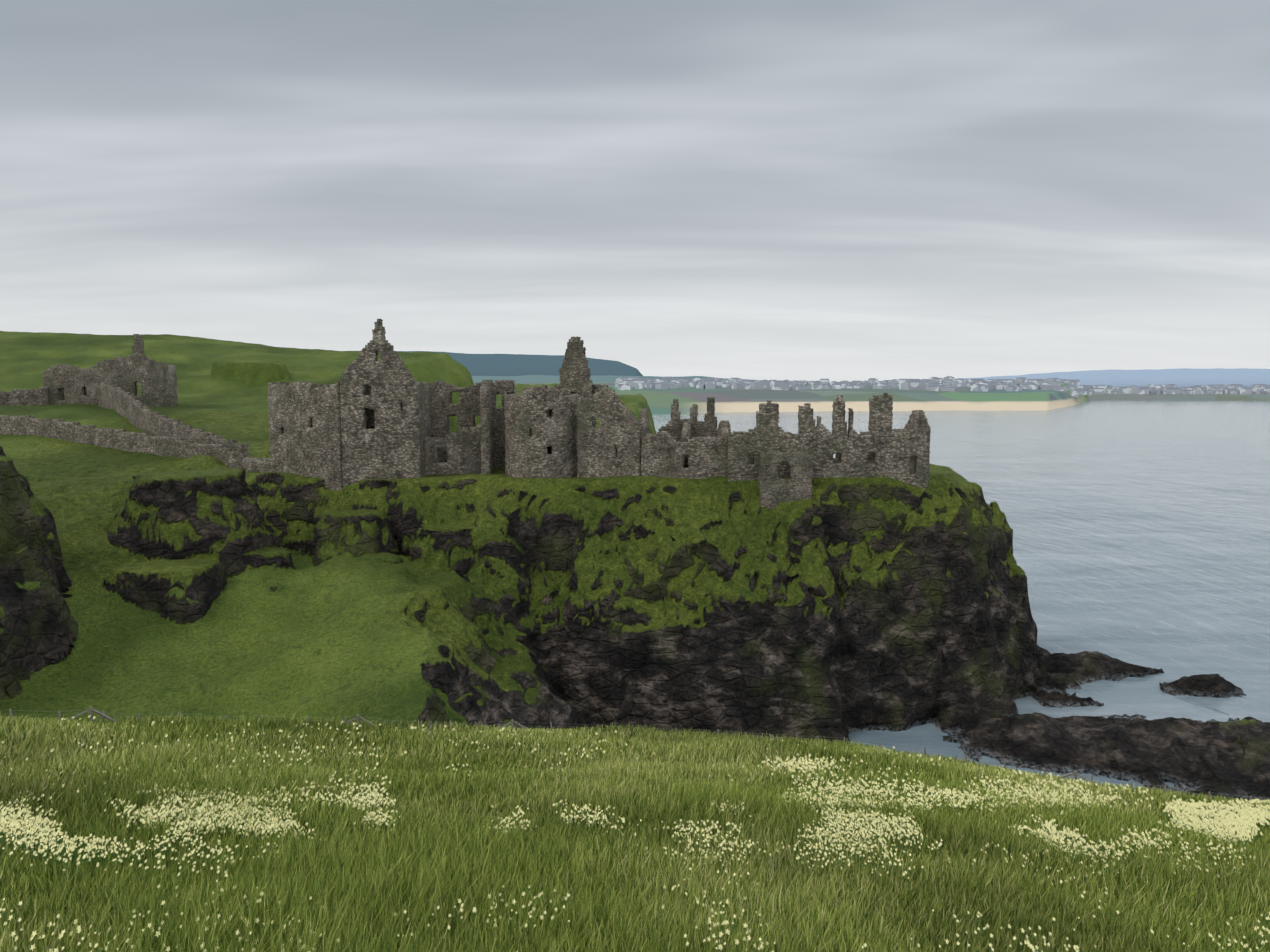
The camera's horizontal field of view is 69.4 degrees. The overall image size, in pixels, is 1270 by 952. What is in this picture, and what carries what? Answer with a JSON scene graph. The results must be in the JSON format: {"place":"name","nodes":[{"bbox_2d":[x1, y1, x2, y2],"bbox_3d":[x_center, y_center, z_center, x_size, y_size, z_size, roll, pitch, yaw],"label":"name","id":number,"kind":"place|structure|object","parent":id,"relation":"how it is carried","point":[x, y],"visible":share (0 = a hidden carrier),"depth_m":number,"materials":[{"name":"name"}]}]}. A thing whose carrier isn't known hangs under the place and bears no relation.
{"place":"outdoors","nodes":[
{"label":"outdoors","id":0,"kind":"place"},
{"bbox_2d":[396,351,642,375],"bbox_3d":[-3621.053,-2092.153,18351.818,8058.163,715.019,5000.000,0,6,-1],"label":"headland hill","id":1,"kind":"structure","parent":0,"point":[499,364],"depth_m":16662.29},
{"bbox_2d":[471,375,752,382],"bbox_3d":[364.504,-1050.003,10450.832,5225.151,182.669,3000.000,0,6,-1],"label":"low headland hill","id":2,"kind":"structure","parent":0,"point":[544,378],"depth_m":9520.54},
{"bbox_2d":[0,331,1269,951],"bbox_3d":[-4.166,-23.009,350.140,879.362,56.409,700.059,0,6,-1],"label":"terrain","id":3,"kind":"structure","parent":0,"point":[132,585],"depth_m":94.46,"materials":[{"name":"green plant"}]},
{"bbox_2d":[0,334,248,466],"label":"ruined stone walls","id":4,"kind":"structure","parent":3,"relation":"on","point":[108,383],"depth_m":146.63,"materials":[{"name":"stone"}]},
{"bbox_2d":[228,455,274,471],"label":"bridge parapets","id":5,"kind":"object","parent":3,"relation":"on","point":[253,464],"visible":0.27,"depth_m":113.08,"materials":[{"name":"stone"}]},
{"bbox_2d":[267,319,930,508],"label":"castle ruin","id":6,"kind":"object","parent":3,"relation":"on","point":[369,415],"visible":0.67,"depth_m":106.24,"materials":[{"name":"stone"}]},
{"bbox_2d":[7,706,1256,800],"bbox_3d":[0.086,12.333,44.955,56.642,6.243,11.347,0,6,-1],"label":"wire fence","id":7,"kind":"object","parent":3,"relation":"on","point":[102,714],"visible":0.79,"depth_m":45.59,"materials":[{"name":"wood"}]},
{"bbox_2d":[0,712,1269,951],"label":"meadow grass","id":8,"kind":"structure","parent":3,"relation":"on","point":[354,878],"depth_m":19.24,"materials":[{"name":"green plant"}]},
{"bbox_2d":[0,715,1269,951],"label":"meadow flowers","id":9,"kind":"object","parent":3,"relation":"on","point":[1220,821],"visible":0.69,"depth_m":21.82,"materials":[{"name":"white plant"}]},
{"bbox_2d":[0,0,1269,382],"label":"sky","id":10,"kind":"structure","parent":0,"point":[798,190],"materials":[{"name":"grey"}]},
{"bbox_2d":[474,382,1269,413],"bbox_3d":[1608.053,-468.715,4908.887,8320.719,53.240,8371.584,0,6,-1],"label":"shore land","id":11,"kind":"structure","parent":0,"point":[727,400],"depth_m":1503.17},
{"bbox_2d":[615,376,1269,397],"bbox_3d":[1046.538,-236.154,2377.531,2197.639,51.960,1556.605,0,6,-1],"label":"town houses","id":12,"kind":"structure","parent":11,"relation":"on","point":[949,383],"depth_m":2113.50,"materials":[{"name":"grey"}]},
{"bbox_2d":[652,387,1269,801],"bbox_3d":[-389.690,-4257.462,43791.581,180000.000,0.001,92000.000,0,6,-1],"label":"sea","id":13,"kind":"structure","parent":0,"point":[1140,533],"depth_m":226.12,"materials":[{"name":"liquid"}]},
{"bbox_2d":[963,368,1269,386],"bbox_3d":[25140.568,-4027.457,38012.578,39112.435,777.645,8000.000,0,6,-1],"label":"hills","id":14,"kind":"structure","parent":0,"point":[1182,377],"depth_m":34951.86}
]}

